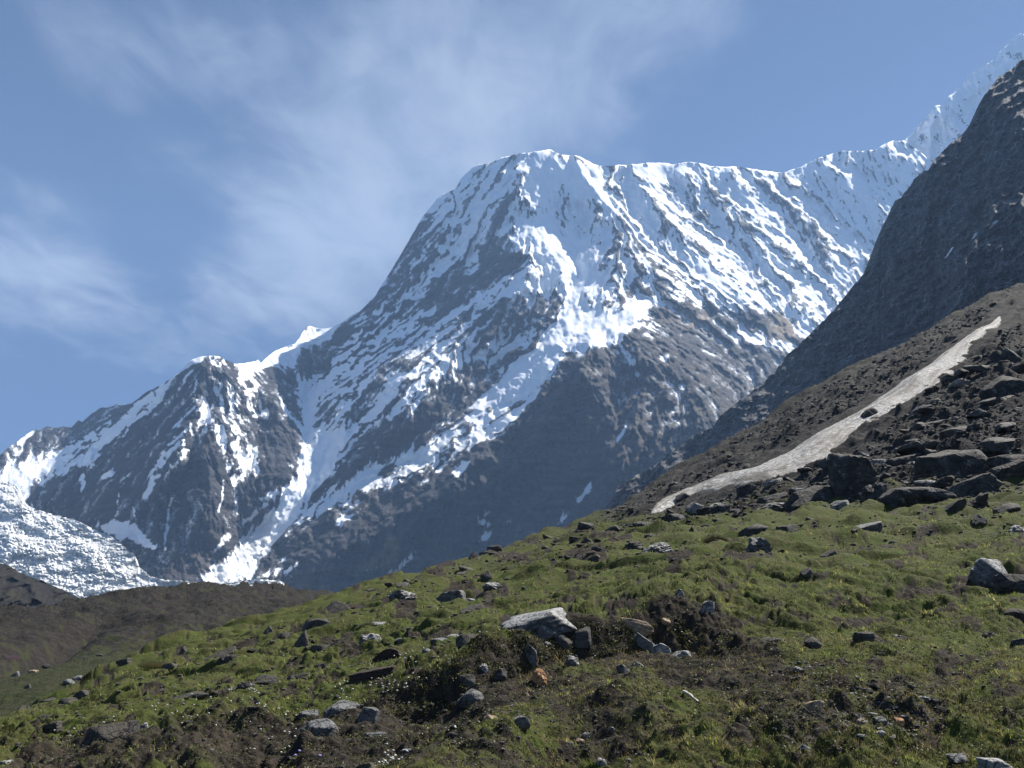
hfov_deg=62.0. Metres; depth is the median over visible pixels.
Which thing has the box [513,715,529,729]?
stone
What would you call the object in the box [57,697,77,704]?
boulder
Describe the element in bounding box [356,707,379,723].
boulder
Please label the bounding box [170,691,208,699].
rock
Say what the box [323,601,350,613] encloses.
boulder
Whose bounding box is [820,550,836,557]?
rock
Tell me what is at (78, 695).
flat rock
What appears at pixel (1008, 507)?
boulder
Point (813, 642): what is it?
stone
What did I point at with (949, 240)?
terrain
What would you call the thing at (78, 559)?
glacier
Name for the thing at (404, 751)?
stone
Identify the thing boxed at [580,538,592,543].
rock
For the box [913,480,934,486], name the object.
flat rock
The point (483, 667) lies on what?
stone
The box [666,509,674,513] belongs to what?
boulder
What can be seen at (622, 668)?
rock
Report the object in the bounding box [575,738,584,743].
stone
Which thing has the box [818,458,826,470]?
boulder
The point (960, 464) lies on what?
boulder
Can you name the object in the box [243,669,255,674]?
dry grass clump
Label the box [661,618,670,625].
stone
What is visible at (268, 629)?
stone
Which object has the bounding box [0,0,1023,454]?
sky
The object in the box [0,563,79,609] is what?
hill
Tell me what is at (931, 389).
boulder
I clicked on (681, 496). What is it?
boulder
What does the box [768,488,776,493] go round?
boulder
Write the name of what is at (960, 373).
boulder
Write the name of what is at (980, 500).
boulder
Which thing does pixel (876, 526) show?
flat rock
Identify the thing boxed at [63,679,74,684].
boulder
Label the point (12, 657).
pink bush
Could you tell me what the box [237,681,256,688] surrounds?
stone
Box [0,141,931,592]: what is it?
mountain
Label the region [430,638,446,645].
boulder
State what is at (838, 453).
rubble
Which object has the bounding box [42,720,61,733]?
boulder
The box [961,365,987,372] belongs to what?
boulder
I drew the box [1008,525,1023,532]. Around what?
boulder
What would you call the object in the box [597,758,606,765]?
stone
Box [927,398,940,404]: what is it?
boulder
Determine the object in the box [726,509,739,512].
boulder
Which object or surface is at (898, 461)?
boulder
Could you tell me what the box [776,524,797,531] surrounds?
boulder
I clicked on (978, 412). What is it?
boulder
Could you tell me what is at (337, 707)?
boulder
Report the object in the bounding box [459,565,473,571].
stone
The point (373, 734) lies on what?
stone
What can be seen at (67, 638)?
slope
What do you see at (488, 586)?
rock
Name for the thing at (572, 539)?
rock
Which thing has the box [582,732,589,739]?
stone
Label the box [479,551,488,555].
stone
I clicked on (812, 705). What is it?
boulder
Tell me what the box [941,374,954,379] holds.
boulder
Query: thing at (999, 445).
boulder
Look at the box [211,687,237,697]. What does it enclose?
stone
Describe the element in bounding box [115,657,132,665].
stone
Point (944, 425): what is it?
boulder
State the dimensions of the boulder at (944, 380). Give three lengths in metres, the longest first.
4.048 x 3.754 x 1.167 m
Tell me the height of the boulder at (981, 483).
2.965 m
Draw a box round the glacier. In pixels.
[0,480,283,598]
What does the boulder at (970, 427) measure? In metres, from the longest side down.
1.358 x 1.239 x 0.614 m
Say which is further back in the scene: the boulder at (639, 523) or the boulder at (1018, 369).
the boulder at (1018, 369)
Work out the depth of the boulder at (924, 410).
103.59 m
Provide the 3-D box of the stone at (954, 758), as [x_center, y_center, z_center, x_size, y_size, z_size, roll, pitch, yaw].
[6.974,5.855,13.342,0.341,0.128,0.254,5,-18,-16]
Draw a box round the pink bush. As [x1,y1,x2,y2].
[4,653,20,658]
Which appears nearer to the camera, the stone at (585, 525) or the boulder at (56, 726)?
the boulder at (56, 726)
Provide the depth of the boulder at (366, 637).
34.05 m
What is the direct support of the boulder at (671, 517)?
on the ground at (588, 607)
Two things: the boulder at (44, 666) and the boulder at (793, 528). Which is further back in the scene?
the boulder at (44, 666)
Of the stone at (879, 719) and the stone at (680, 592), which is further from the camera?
the stone at (680, 592)
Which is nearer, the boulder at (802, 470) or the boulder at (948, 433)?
the boulder at (948, 433)
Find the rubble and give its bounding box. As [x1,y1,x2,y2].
[373,310,1022,593]
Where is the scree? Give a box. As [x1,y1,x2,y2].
[6,300,1023,767]
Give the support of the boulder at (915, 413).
on the ground at (588, 607)
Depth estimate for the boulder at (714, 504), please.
90.84 m
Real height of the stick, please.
0.222 m
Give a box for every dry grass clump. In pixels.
[137,660,166,667]
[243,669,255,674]
[701,533,728,543]
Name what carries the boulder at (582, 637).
on the ground at (588, 607)
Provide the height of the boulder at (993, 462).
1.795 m
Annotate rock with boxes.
[11,705,30,710]
[73,690,89,699]
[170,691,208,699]
[203,646,236,660]
[278,632,290,639]
[284,673,307,679]
[292,630,308,647]
[310,644,329,652]
[314,663,327,668]
[347,665,396,683]
[372,622,384,625]
[459,604,484,613]
[468,551,477,559]
[482,582,500,590]
[532,668,546,686]
[554,634,572,649]
[564,655,578,665]
[569,536,578,542]
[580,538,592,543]
[616,664,628,673]
[620,617,653,636]
[622,540,644,550]
[633,632,654,650]
[641,542,673,552]
[738,523,767,536]
[745,537,771,552]
[759,637,785,643]
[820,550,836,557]
[856,521,882,531]
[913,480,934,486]
[944,498,966,512]
[971,514,986,525]
[979,376,1023,397]
[1001,348,1021,362]
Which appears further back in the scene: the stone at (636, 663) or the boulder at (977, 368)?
the boulder at (977, 368)
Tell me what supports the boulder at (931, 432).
on the ground at (588, 607)
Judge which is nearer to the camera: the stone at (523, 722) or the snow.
the stone at (523, 722)
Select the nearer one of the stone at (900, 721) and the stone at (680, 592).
the stone at (900, 721)
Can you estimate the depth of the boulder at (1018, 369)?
118.26 m
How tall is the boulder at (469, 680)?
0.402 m
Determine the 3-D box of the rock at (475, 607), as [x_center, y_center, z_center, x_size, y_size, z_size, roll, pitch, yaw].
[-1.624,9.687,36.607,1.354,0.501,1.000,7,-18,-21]
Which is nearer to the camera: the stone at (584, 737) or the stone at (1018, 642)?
the stone at (584, 737)
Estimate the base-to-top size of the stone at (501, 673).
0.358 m
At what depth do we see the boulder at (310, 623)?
42.23 m
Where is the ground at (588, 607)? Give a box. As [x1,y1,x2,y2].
[0,283,1023,767]
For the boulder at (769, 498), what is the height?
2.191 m
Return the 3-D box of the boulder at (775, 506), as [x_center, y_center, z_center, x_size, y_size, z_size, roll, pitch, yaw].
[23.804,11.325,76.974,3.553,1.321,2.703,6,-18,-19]
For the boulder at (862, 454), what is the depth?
93.06 m
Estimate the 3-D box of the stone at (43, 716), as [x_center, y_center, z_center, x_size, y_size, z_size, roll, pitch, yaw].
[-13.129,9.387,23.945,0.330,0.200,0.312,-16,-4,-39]
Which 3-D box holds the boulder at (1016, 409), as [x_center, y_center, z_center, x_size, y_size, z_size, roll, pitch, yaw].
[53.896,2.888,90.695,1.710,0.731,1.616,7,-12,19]
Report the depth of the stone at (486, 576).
54.99 m
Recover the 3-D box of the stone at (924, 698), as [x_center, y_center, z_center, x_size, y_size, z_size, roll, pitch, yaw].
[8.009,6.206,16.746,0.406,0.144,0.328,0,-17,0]
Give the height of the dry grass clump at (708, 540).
0.514 m
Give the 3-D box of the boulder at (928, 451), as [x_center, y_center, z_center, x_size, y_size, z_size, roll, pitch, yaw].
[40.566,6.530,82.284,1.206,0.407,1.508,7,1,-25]
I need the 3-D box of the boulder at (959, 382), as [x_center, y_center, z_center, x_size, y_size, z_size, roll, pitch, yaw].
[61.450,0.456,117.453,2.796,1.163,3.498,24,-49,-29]
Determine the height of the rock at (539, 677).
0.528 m
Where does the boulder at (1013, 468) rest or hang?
on the ground at (588, 607)
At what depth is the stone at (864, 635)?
21.31 m
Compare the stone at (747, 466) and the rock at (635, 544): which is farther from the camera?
the stone at (747, 466)
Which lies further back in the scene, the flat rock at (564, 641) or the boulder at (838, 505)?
the boulder at (838, 505)
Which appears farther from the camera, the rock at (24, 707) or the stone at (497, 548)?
the stone at (497, 548)
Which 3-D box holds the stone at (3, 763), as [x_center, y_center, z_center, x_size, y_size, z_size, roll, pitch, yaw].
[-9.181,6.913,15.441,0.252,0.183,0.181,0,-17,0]
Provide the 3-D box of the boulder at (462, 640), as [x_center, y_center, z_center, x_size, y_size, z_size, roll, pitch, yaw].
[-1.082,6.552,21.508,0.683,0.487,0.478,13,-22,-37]
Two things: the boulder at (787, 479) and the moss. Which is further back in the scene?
the boulder at (787, 479)
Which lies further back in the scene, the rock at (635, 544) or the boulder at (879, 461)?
the boulder at (879, 461)
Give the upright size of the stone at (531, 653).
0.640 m
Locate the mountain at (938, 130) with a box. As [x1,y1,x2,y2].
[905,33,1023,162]
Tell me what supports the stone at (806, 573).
on the ground at (588, 607)
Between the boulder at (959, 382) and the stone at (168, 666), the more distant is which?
the boulder at (959, 382)
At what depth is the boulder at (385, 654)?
25.44 m
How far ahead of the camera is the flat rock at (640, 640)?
22.53 m
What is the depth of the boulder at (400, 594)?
49.25 m
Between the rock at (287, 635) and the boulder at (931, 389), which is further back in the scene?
the boulder at (931, 389)
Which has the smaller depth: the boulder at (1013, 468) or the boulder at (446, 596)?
the boulder at (446, 596)
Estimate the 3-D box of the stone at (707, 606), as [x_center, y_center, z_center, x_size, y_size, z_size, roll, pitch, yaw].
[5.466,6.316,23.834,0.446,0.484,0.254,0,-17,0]
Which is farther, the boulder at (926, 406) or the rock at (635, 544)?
the boulder at (926, 406)
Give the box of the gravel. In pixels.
[445,339,1022,758]
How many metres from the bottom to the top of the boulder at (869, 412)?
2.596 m
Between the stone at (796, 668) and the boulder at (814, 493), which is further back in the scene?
the boulder at (814, 493)
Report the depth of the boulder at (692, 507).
91.35 m
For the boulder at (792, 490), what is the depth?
86.18 m
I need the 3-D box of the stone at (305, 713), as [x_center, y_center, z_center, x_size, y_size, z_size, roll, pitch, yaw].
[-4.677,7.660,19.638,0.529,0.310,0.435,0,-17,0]
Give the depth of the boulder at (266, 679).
24.97 m
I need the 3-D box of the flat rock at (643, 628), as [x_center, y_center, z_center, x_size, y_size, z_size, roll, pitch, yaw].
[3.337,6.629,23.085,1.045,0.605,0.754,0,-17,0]
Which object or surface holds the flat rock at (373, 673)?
on the ground at (588, 607)
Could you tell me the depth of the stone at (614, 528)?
83.61 m
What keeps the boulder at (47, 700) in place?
on the ground at (588, 607)
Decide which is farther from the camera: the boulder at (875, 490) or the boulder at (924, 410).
the boulder at (924, 410)
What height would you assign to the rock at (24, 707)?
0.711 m
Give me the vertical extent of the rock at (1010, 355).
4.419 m
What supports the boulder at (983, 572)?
on the ground at (588, 607)
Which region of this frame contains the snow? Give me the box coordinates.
[650,316,1000,512]
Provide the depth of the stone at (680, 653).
21.81 m
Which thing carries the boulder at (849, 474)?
on the ground at (588, 607)
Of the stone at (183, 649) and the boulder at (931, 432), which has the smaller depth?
the stone at (183, 649)
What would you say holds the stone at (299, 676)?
on the ground at (588, 607)
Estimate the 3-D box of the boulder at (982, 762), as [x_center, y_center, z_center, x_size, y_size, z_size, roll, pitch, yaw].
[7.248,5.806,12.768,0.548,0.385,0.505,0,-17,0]
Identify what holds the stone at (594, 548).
on the ground at (588, 607)
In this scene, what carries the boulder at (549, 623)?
on the ground at (588, 607)
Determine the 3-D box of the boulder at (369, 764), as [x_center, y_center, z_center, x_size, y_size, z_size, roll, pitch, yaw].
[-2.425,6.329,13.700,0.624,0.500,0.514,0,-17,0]
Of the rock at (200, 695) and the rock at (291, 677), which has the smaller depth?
the rock at (200, 695)
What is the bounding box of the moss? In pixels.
[1,615,1023,767]
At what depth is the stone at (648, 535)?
62.63 m
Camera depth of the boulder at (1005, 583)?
29.27 m
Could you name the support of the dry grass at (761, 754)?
on the ground at (588, 607)
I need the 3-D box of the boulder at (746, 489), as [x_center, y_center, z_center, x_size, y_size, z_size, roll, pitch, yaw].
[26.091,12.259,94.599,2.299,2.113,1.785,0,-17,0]
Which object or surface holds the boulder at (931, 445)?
on the ground at (588, 607)
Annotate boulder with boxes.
[11,671,19,676]
[39,697,57,702]
[42,664,50,668]
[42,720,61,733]
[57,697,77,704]
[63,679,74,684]
[72,675,81,680]
[79,720,139,747]
[255,674,277,684]
[299,718,338,737]
[302,618,329,631]
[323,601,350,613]
[323,700,359,718]
[354,762,375,767]
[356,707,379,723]
[358,633,381,644]
[372,648,402,662]
[387,590,415,600]
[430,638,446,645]
[436,590,465,602]
[455,689,483,707]
[456,634,476,649]
[457,674,475,687]
[500,608,576,639]
[574,626,590,649]
[632,521,650,526]
[661,513,684,521]
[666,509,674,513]
[675,493,689,500]
[685,503,703,514]
[696,504,732,515]
[710,503,723,505]
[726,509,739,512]
[736,484,756,496]
[756,492,788,503]
[757,502,784,511]
[764,477,782,487]
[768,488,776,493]
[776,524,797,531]
[782,477,797,483]
[782,485,834,512]
[790,488,804,493]
[791,496,809,508]
[797,467,811,472]
[804,700,823,710]
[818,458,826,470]
[827,453,876,496]
[830,500,848,509]
[856,451,868,456]
[859,482,889,503]
[860,408,877,417]
[871,459,885,463]
[877,487,956,508]
[879,473,890,479]
[885,453,921,466]
[896,441,920,454]
[898,429,908,434]
[900,419,944,436]
[905,422,926,434]
[905,439,917,443]
[908,405,922,419]
[912,405,934,411]
[913,449,987,478]
[917,408,935,413]
[918,441,938,452]
[924,449,937,452]
[925,386,939,393]
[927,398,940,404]
[927,430,936,434]
[931,475,954,486]
[933,482,951,487]
[939,426,967,440]
[940,424,952,427]
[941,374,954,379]
[941,376,965,385]
[947,378,969,392]
[947,473,1001,496]
[954,369,968,376]
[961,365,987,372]
[966,408,990,418]
[966,492,989,508]
[967,423,980,430]
[967,558,1007,587]
[976,397,1003,405]
[976,757,1012,767]
[979,437,1014,453]
[983,454,1023,470]
[987,460,1023,479]
[992,395,1013,401]
[992,503,1020,513]
[992,573,1023,593]
[995,422,1015,432]
[1004,608,1023,622]
[1005,364,1023,373]
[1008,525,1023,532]
[1011,407,1021,411]
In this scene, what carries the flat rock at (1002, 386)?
on the ground at (588, 607)
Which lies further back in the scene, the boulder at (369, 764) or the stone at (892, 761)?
the boulder at (369, 764)
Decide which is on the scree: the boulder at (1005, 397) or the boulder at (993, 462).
the boulder at (1005, 397)
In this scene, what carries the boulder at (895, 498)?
on the ground at (588, 607)
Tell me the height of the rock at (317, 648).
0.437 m
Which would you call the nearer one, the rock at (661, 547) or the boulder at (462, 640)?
the boulder at (462, 640)
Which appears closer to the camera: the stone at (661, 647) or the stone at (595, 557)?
the stone at (661, 647)
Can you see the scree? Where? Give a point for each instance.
(882, 442)
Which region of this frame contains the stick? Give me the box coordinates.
[682,690,698,702]
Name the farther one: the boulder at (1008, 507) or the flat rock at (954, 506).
the flat rock at (954, 506)
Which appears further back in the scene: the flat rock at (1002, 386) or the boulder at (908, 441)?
the flat rock at (1002, 386)
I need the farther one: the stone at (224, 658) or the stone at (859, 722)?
the stone at (224, 658)
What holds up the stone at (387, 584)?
on the ground at (588, 607)
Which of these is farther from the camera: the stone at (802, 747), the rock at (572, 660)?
the rock at (572, 660)
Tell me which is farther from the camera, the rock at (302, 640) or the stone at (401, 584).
the stone at (401, 584)
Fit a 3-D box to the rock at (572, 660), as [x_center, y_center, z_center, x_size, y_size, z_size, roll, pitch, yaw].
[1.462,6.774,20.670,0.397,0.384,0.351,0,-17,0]
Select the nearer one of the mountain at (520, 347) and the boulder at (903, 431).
the boulder at (903, 431)
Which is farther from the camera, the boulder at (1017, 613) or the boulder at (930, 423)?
the boulder at (930, 423)
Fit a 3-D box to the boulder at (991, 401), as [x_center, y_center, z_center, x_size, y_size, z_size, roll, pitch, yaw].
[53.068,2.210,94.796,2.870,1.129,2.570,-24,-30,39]
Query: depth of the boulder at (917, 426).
93.16 m
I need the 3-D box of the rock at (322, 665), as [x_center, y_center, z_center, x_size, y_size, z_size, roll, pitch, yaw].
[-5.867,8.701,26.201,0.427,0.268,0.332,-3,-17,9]
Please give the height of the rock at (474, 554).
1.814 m
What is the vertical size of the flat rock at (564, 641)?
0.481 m
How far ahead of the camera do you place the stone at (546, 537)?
138.62 m
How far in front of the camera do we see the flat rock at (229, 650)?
37.28 m
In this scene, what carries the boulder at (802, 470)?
on the ground at (588, 607)
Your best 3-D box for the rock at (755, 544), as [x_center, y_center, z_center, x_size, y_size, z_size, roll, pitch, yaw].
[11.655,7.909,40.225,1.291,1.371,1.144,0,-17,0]
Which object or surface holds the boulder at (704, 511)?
on the ground at (588, 607)
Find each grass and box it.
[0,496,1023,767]
[517,630,1023,767]
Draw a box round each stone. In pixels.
[0,760,13,764]
[38,714,50,718]
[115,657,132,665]
[140,722,148,728]
[162,663,177,670]
[178,646,186,654]
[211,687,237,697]
[216,654,237,664]
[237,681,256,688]
[262,626,272,633]
[296,673,305,678]
[298,709,318,719]
[365,732,386,737]
[384,582,394,586]
[396,582,408,587]
[402,749,409,754]
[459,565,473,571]
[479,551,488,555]
[479,663,487,671]
[480,571,491,581]
[483,714,497,722]
[487,545,501,551]
[493,668,506,679]
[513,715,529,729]
[525,645,537,667]
[543,534,551,539]
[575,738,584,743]
[577,522,595,529]
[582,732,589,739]
[588,555,599,561]
[591,546,607,551]
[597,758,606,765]
[605,525,619,531]
[632,661,643,666]
[644,534,654,537]
[649,643,670,653]
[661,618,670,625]
[672,650,690,658]
[676,589,683,596]
[700,601,713,613]
[742,463,750,469]
[793,666,800,671]
[798,744,810,750]
[799,567,812,578]
[804,637,821,648]
[852,631,874,641]
[856,719,864,725]
[872,716,887,724]
[875,730,885,735]
[889,759,897,765]
[891,717,903,725]
[918,696,930,700]
[946,753,968,762]
[982,632,995,637]
[1010,638,1023,646]
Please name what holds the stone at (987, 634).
on the ground at (588, 607)
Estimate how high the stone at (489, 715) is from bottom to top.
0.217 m
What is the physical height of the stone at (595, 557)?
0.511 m
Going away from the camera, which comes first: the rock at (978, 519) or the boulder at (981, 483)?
the rock at (978, 519)
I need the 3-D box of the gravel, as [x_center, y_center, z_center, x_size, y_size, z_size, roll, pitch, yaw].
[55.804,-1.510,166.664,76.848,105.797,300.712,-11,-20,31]
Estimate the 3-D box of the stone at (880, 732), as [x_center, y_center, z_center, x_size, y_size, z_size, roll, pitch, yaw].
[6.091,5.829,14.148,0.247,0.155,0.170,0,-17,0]
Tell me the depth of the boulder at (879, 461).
85.44 m
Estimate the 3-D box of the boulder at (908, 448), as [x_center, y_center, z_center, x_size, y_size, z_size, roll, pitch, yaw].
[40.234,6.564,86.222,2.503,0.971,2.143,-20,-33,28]
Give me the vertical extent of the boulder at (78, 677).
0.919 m
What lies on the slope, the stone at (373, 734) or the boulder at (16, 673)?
the boulder at (16, 673)
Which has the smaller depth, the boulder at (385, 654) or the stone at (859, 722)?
the stone at (859, 722)
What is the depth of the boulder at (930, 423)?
96.89 m
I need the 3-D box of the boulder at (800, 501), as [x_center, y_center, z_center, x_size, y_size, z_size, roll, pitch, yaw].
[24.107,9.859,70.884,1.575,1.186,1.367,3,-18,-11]
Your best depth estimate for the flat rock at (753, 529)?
51.91 m
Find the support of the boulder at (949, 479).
on the ground at (588, 607)
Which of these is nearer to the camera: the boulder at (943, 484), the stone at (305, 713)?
the stone at (305, 713)
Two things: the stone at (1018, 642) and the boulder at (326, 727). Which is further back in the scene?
the stone at (1018, 642)
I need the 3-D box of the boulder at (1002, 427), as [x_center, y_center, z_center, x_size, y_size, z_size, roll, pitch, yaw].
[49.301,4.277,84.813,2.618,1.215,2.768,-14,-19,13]
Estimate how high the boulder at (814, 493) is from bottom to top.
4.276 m
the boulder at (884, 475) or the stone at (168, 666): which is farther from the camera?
the boulder at (884, 475)
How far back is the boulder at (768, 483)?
90.02 m
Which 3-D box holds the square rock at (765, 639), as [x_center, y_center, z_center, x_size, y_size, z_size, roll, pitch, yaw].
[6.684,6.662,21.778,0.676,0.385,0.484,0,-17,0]
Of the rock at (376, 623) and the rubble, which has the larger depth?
the rubble
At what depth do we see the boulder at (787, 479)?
93.29 m
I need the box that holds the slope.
[0,581,333,716]
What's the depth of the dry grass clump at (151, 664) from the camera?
37.23 m
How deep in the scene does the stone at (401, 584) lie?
63.91 m
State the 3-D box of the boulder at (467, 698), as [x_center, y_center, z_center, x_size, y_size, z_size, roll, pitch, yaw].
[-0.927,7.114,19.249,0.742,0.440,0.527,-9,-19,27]
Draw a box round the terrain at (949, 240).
[602,59,1023,509]
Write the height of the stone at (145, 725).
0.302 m
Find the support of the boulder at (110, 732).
on the ground at (588, 607)
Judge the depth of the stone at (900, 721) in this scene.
15.11 m

